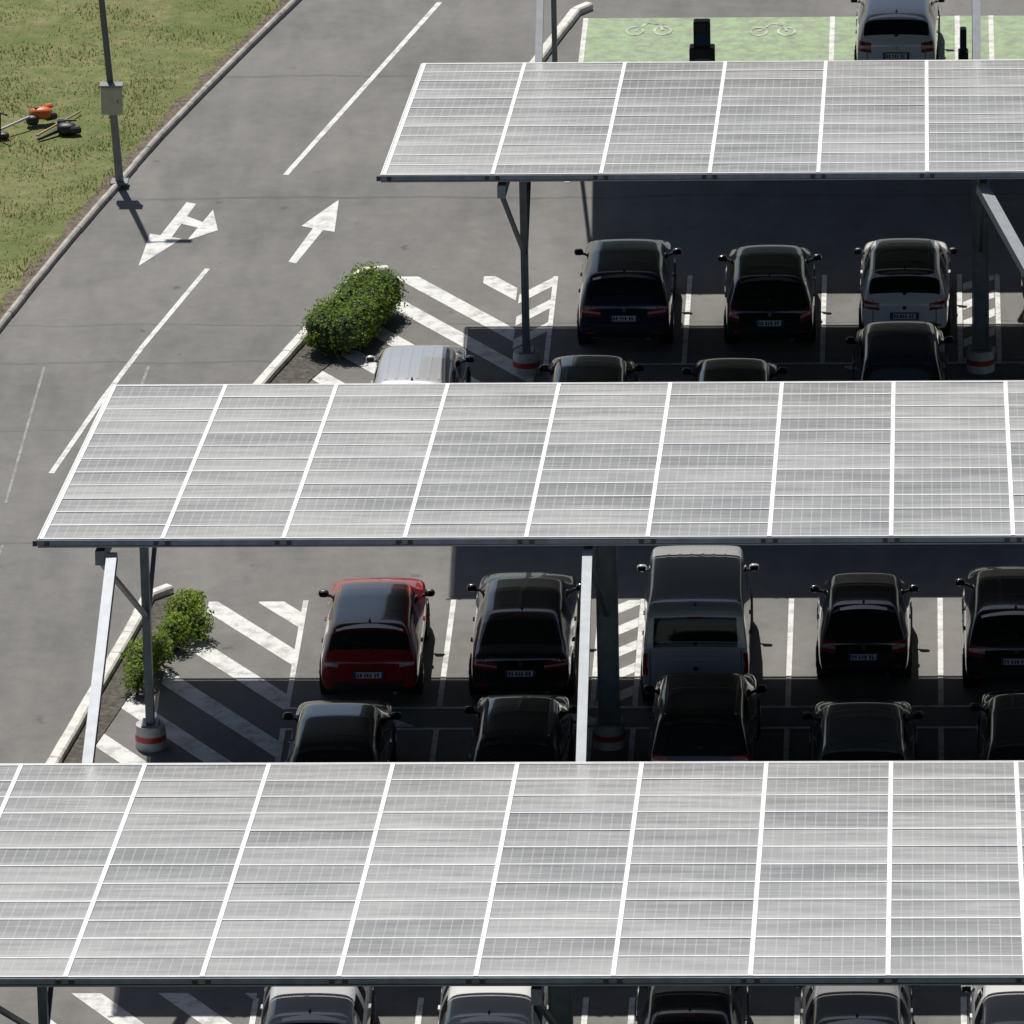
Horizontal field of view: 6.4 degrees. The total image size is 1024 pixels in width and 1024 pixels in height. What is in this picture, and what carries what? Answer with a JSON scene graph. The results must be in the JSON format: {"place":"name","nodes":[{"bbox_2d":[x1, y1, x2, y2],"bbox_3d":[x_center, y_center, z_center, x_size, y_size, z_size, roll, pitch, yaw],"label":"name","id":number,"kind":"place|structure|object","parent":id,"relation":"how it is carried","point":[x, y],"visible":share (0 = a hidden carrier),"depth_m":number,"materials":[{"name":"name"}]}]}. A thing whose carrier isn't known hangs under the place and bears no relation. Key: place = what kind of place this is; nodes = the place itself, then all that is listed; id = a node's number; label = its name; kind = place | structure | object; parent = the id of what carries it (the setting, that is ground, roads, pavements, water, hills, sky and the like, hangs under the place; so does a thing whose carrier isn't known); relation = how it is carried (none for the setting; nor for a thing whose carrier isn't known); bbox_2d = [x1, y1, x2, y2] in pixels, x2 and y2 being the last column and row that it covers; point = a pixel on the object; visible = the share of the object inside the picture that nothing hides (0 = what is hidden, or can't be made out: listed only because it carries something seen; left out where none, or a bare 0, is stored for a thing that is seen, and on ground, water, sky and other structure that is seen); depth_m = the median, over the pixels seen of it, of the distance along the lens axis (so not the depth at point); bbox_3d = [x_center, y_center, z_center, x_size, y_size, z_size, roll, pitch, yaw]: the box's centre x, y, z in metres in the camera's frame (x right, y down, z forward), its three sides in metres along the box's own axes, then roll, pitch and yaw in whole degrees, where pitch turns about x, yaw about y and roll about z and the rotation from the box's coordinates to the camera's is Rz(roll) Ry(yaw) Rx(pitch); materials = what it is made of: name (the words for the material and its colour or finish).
{"place":"outdoors","nodes":[
{"label":"outdoors","id":0,"kind":"place"},
{"bbox_2d":[0,0,285,313],"bbox_3d":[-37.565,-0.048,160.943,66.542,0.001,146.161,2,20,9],"label":"lawn","id":1,"kind":"structure","parent":0,"point":[148,52],"depth_m":182.67,"materials":[{"name":"green plant"}]},
{"bbox_2d":[0,103,56,139],"bbox_3d":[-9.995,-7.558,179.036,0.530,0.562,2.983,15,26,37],"label":"brush cutter","id":2,"kind":"object","parent":1,"relation":"on","point":[38,113],"visible":1,"depth_m":179.72,"materials":[{"name":"orange plastic"}]},
{"bbox_2d":[36,110,80,140],"bbox_3d":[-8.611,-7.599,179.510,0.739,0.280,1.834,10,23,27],"label":"leaf blower","id":3,"kind":"object","parent":1,"relation":"on","point":[64,127],"visible":1,"depth_m":179.15,"materials":[{"name":"black plastic"}]},
{"bbox_2d":[98,0,128,185],"bbox_3d":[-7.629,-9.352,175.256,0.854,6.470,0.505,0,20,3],"label":"street lamp","id":4,"kind":"object","parent":1,"relation":"on","point":[111,98],"visible":1,"depth_m":175.59,"materials":[{"name":"metal"}]},
{"bbox_2d":[0,0,289,318],"bbox_3d":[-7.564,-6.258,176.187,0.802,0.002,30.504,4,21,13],"label":"soil edge","id":5,"kind":"object","parent":1,"relation":"on","point":[70,226],"visible":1,"depth_m":177.78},
{"bbox_2d":[0,0,1023,1023],"bbox_3d":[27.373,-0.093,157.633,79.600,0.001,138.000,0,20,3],"label":"road","id":6,"kind":"structure","parent":0,"point":[228,150],"depth_m":167.98,"materials":[{"name":"grey asphalt"}]},
{"bbox_2d":[0,366,149,554],"bbox_3d":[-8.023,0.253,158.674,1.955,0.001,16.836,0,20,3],"label":"lane marking","id":7,"kind":"object","parent":6,"relation":"on","point":[28,423],"visible":0.75,"depth_m":163.43,"materials":[{"name":"white paint"}]},
{"bbox_2d":[46,584,173,762],"bbox_3d":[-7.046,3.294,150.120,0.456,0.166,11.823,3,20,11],"label":"island kerb","id":8,"kind":"structure","parent":6,"relation":"on","point":[61,749],"depth_m":151.76,"materials":[{"name":"white concrete"}]},
{"bbox_2d":[62,593,182,762],"bbox_3d":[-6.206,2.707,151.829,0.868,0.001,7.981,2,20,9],"label":"planting bed","id":9,"kind":"object","parent":6,"relation":"on","point":[115,695],"visible":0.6,"depth_m":151.04,"materials":[{"name":"soil"}]},
{"bbox_2d":[119,629,175,694],"bbox_3d":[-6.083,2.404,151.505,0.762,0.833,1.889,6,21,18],"label":"shrub","id":10,"kind":"object","parent":9,"relation":"on","point":[135,674],"visible":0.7,"depth_m":151.39,"materials":[{"name":"green plant"}]},
{"bbox_2d":[155,586,216,650],"bbox_3d":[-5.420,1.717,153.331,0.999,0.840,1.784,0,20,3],"label":"shrub","id":11,"kind":"object","parent":9,"relation":"on","point":[176,629],"visible":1,"depth_m":153.11,"materials":[{"name":"green plant"}]},
{"bbox_2d":[49,268,208,472],"bbox_3d":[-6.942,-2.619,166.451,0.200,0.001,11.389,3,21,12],"label":"lane marking","id":12,"kind":"object","parent":6,"relation":"on","point":[124,370],"visible":0.87,"depth_m":166.41,"materials":[{"name":"white paint"}]},
{"bbox_2d":[0,0,300,331],"bbox_3d":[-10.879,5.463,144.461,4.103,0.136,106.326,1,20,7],"label":"kerb","id":13,"kind":"structure","parent":6,"relation":"on","point":[137,161],"depth_m":177.81,"materials":[{"name":"concrete"}]},
{"bbox_2d":[50,993,256,1023],"bbox_3d":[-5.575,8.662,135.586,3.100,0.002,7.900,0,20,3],"label":"hatched marking","id":14,"kind":"object","parent":6,"relation":"on","point":[115,1013],"visible":0.9,"depth_m":138.74,"materials":[{"name":"white paint"}]},
{"bbox_2d":[139,202,217,264],"bbox_3d":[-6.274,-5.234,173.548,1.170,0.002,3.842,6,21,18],"label":"road arrow","id":15,"kind":"object","parent":6,"relation":"on","point":[157,244],"visible":1,"depth_m":173.77,"materials":[{"name":"paint"}]},
{"bbox_2d":[96,601,300,762],"bbox_3d":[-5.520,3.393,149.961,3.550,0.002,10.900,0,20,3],"label":"hatched marking","id":16,"kind":"object","parent":6,"relation":"on","point":[175,734],"visible":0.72,"depth_m":151.00,"materials":[{"name":"white paint"}]},
{"bbox_2d":[269,343,341,383],"bbox_3d":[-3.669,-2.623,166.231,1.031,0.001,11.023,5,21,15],"label":"planting bed","id":17,"kind":"object","parent":6,"relation":"on","point":[305,364],"visible":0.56,"depth_m":166.31,"materials":[{"name":"soil"}]},
{"bbox_2d":[296,261,408,358],"bbox_3d":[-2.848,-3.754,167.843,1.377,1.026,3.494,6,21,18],"label":"hedge","id":18,"kind":"object","parent":17,"relation":"on","point":[355,310],"visible":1,"depth_m":167.11,"materials":[{"name":"green plant"}]},
{"bbox_2d":[289,200,338,262],"bbox_3d":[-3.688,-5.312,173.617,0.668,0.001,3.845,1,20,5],"label":"road arrow","id":19,"kind":"object","parent":6,"relation":"on","point":[320,222],"visible":1,"depth_m":173.92,"materials":[{"name":"paint"}]},
{"bbox_2d":[260,986,375,1023],"bbox_3d":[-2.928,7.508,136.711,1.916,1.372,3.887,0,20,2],"label":"parked car","id":20,"kind":"object","parent":6,"relation":"on","point":[318,1005],"visible":0.56,"depth_m":135.65,"materials":[{"name":"paint"}]},
{"bbox_2d":[253,265,388,383],"bbox_3d":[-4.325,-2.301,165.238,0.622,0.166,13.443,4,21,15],"label":"island kerb","id":21,"kind":"structure","parent":6,"relation":"on","point":[290,350],"depth_m":166.48,"materials":[{"name":"white concrete"}]},
{"bbox_2d":[283,700,401,762],"bbox_3d":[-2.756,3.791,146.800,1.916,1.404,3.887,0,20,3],"label":"parked car","id":22,"kind":"object","parent":6,"relation":"on","point":[343,730],"visible":0.58,"depth_m":145.95,"materials":[{"name":"paint"}]},
{"bbox_2d":[283,2,441,174],"bbox_3d":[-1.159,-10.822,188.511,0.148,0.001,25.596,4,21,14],"label":"lane marking","id":23,"kind":"object","parent":6,"relation":"on","point":[360,91],"visible":1,"depth_m":181.93,"materials":[{"name":"white paint"}]},
{"bbox_2d":[318,577,434,694],"bbox_3d":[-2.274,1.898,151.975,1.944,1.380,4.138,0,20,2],"label":"parked car","id":24,"kind":"object","parent":6,"relation":"on","point":[376,632],"visible":1,"depth_m":150.34,"materials":[{"name":"paint"}]},
{"bbox_2d":[366,345,474,382],"bbox_3d":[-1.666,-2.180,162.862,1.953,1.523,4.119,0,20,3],"label":"parked car","id":25,"kind":"object","parent":6,"relation":"on","point":[423,364],"visible":0.34,"depth_m":162.08,"materials":[{"name":"paint"}]},
{"bbox_2d":[312,276,552,383],"bbox_3d":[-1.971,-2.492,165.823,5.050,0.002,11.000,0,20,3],"label":"hatched marking","id":26,"kind":"object","parent":6,"relation":"on","point":[355,356],"visible":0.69,"depth_m":168.27,"materials":[{"name":"white paint"}]},
{"bbox_2d":[438,986,548,1023],"bbox_3d":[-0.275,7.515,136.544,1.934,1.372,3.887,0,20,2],"label":"parked car","id":27,"kind":"object","parent":6,"relation":"on","point":[485,1005],"visible":0.42,"depth_m":135.44,"materials":[{"name":"paint"}]},
{"bbox_2d":[0,761,1023,1023],"bbox_3d":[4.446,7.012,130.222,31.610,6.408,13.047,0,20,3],"label":"solar canopy","id":28,"kind":"object","parent":6,"relation":"on","point":[560,881],"visible":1,"depth_m":129.17,"materials":[{"name":"grey glass"}]},
{"bbox_2d":[464,694,576,761],"bbox_3d":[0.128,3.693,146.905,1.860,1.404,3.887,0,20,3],"label":"parked car","id":29,"kind":"object","parent":6,"relation":"on","point":[523,727],"visible":0.56,"depth_m":145.93,"materials":[{"name":"paint"}]},
{"bbox_2d":[467,571,580,694],"bbox_3d":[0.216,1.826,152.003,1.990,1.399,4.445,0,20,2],"label":"parked car","id":30,"kind":"object","parent":6,"relation":"on","point":[526,627],"visible":0.99,"depth_m":150.47,"materials":[{"name":"paint"}]},
{"bbox_2d":[32,380,1023,762],"bbox_3d":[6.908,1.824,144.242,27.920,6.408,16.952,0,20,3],"label":"solar canopy","id":31,"kind":"object","parent":6,"relation":"on","point":[602,470],"visible":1,"depth_m":145.02,"materials":[{"name":"grey glass"}]},
{"bbox_2d":[530,2,592,61],"bbox_3d":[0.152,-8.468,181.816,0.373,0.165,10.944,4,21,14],"label":"island kerb","id":32,"kind":"structure","parent":6,"relation":"on","point":[567,22],"depth_m":185.43,"materials":[{"name":"white concrete"}]},
{"bbox_2d":[539,355,643,382],"bbox_3d":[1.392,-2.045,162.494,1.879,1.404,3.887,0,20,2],"label":"parked car","id":33,"kind":"object","parent":6,"relation":"on","point":[592,368],"visible":0.31,"depth_m":162.01,"materials":[{"name":"paint"}]},
{"bbox_2d":[574,239,681,343],"bbox_3d":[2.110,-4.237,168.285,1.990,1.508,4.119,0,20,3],"label":"parked car","id":34,"kind":"object","parent":6,"relation":"on","point":[628,288],"visible":1,"depth_m":166.53,"materials":[{"name":"paint"}]},
{"bbox_2d":[249,274,1023,1023],"bbox_3d":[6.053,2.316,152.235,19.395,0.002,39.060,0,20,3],"label":"parking lines","id":35,"kind":"object","parent":6,"relation":"on","point":[639,642],"visible":0.61,"depth_m":152.02,"materials":[{"name":"white paint"}]},
{"bbox_2d":[635,986,749,1023],"bbox_3d":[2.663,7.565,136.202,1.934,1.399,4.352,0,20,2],"label":"parked car","id":36,"kind":"object","parent":6,"relation":"on","point":[692,1004],"visible":0.57,"depth_m":135.34,"materials":[{"name":"paint"}]},
{"bbox_2d":[394,275,995,726],"bbox_3d":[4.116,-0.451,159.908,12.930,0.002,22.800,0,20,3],"label":"hatched marking","id":37,"kind":"object","parent":6,"relation":"on","point":[628,647],"visible":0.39,"depth_m":153.61,"materials":[{"name":"white paint"}]},
{"bbox_2d":[637,545,758,700],"bbox_3d":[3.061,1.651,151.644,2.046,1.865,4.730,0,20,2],"label":"parked van","id":38,"kind":"object","parent":6,"relation":"on","point":[698,608],"visible":0.89,"depth_m":149.56,"materials":[{"name":"paint"}]},
{"bbox_2d":[376,59,1023,375],"bbox_3d":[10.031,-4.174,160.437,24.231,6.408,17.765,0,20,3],"label":"solar canopy","id":39,"kind":"object","parent":6,"relation":"on","point":[523,124],"visible":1,"depth_m":161.81,"materials":[{"name":"grey glass"}]},
{"bbox_2d":[644,671,766,761],"bbox_3d":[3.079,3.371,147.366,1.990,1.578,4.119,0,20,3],"label":"parked car","id":40,"kind":"object","parent":6,"relation":"on","point":[705,715],"visible":0.82,"depth_m":145.85,"materials":[{"name":"paint"}]},
{"bbox_2d":[682,358,786,381],"bbox_3d":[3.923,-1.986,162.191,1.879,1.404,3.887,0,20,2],"label":"parked car","id":41,"kind":"object","parent":6,"relation":"on","point":[736,370],"visible":0.26,"depth_m":161.77,"materials":[{"name":"paint"}]},
{"bbox_2d":[718,245,821,343],"bbox_3d":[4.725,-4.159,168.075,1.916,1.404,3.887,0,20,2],"label":"parked car","id":42,"kind":"object","parent":6,"relation":"on","point":[770,291],"visible":1,"depth_m":166.47,"materials":[{"name":"paint"}]},
{"bbox_2d":[583,15,1023,61],"bbox_3d":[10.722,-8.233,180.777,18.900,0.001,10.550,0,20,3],"label":"green parking bay","id":43,"kind":"object","parent":6,"relation":"on","point":[612,40],"visible":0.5,"depth_m":184.55,"materials":[{"name":"paint"}]},
{"bbox_2d":[625,22,671,34],"bbox_3d":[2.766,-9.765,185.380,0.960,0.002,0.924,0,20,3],"label":"bay symbol","id":44,"kind":"object","parent":43,"relation":"on","point":[660,26],"visible":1,"depth_m":185.35,"materials":[{"name":"paint"}]},
{"bbox_2d":[689,18,714,60],"bbox_3d":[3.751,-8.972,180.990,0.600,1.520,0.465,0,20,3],"label":"charging station","id":45,"kind":"object","parent":43,"relation":"on","point":[702,48],"visible":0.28,"depth_m":180.77,"materials":[{"name":"black plastic"}]},
{"bbox_2d":[535,0,980,61],"bbox_3d":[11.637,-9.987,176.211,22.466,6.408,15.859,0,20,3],"label":"solar canopy","id":46,"kind":"object","parent":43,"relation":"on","point":[976,34],"visible":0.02,"depth_m":169.33,"materials":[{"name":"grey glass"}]},
{"bbox_2d":[749,22,795,35],"bbox_3d":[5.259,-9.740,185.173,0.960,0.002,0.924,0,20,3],"label":"bay symbol","id":47,"kind":"object","parent":43,"relation":"on","point":[785,27],"visible":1,"depth_m":185.13,"materials":[{"name":"paint"}]},
{"bbox_2d":[568,15,993,181],"bbox_3d":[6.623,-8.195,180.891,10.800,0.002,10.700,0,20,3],"label":"parking lines","id":48,"kind":"object","parent":43,"relation":"on","point":[831,37],"visible":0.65,"depth_m":184.53,"materials":[{"name":"white paint"}]},
{"bbox_2d":[850,0,944,59],"bbox_3d":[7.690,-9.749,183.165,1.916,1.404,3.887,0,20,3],"label":"parked car","id":49,"kind":"object","parent":43,"relation":"on","point":[897,29],"visible":0.86,"depth_m":181.52,"materials":[{"name":"paint"}]},
{"bbox_2d":[958,27,967,59],"bbox_3d":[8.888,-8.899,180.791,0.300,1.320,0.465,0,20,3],"label":"charging station","id":50,"kind":"object","parent":43,"relation":"on","point":[962,52],"visible":0.3,"depth_m":180.57,"materials":[{"name":"black plastic"}]},
{"bbox_2d":[793,986,917,1023],"bbox_3d":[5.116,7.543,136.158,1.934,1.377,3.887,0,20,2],"label":"parked car","id":51,"kind":"object","parent":6,"relation":"on","point":[856,1004],"visible":0.58,"depth_m":135.23,"materials":[{"name":"paint"}]},
{"bbox_2d":[802,699,923,760],"bbox_3d":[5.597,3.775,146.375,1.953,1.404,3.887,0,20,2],"label":"parked car","id":52,"kind":"object","parent":6,"relation":"on","point":[864,730],"visible":0.57,"depth_m":145.52,"materials":[{"name":"paint"}]},
{"bbox_2d":[809,573,918,677],"bbox_3d":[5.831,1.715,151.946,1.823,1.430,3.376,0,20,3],"label":"parked car","id":53,"kind":"object","parent":6,"relation":"on","point":[864,624],"visible":1,"depth_m":150.56,"materials":[{"name":"paint"}]},
{"bbox_2d":[846,321,953,380],"bbox_3d":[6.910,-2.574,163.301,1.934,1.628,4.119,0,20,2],"label":"parked car","id":54,"kind":"object","parent":6,"relation":"on","point":[900,351],"visible":0.49,"depth_m":161.98,"materials":[{"name":"paint"}]},
{"bbox_2d":[854,238,957,335],"bbox_3d":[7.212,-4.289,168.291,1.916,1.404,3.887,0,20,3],"label":"parked car","id":55,"kind":"object","parent":6,"relation":"on","point":[905,279],"visible":0.94,"depth_m":166.72,"materials":[{"name":"paint"}]},
{"bbox_2d":[955,566,1023,687],"bbox_3d":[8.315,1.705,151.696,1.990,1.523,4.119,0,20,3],"label":"parked car","id":56,"kind":"object","parent":6,"relation":"on","point":[993,614],"visible":1,"depth_m":149.97,"materials":[{"name":"paint"}]},
{"bbox_2d":[961,985,1023,1023],"bbox_3d":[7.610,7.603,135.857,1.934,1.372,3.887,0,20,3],"label":"parked car","id":57,"kind":"object","parent":6,"relation":"on","point":[996,1004],"visible":0.64,"depth_m":135.17,"materials":[{"name":"paint"}]},
{"bbox_2d":[970,689,1023,760],"bbox_3d":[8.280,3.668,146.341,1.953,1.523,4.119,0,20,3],"label":"parked car","id":58,"kind":"object","parent":6,"relation":"on","point":[1000,730],"visible":0.62,"depth_m":145.34,"materials":[{"name":"paint"}]},
{"bbox_2d":[1021,274,1023,317],"bbox_3d":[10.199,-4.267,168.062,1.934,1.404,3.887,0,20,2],"label":"parked car","id":59,"kind":"object","parent":6,"relation":"on","point":[1022,282],"visible":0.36,"depth_m":169.07,"materials":[{"name":"paint"}]}
]}

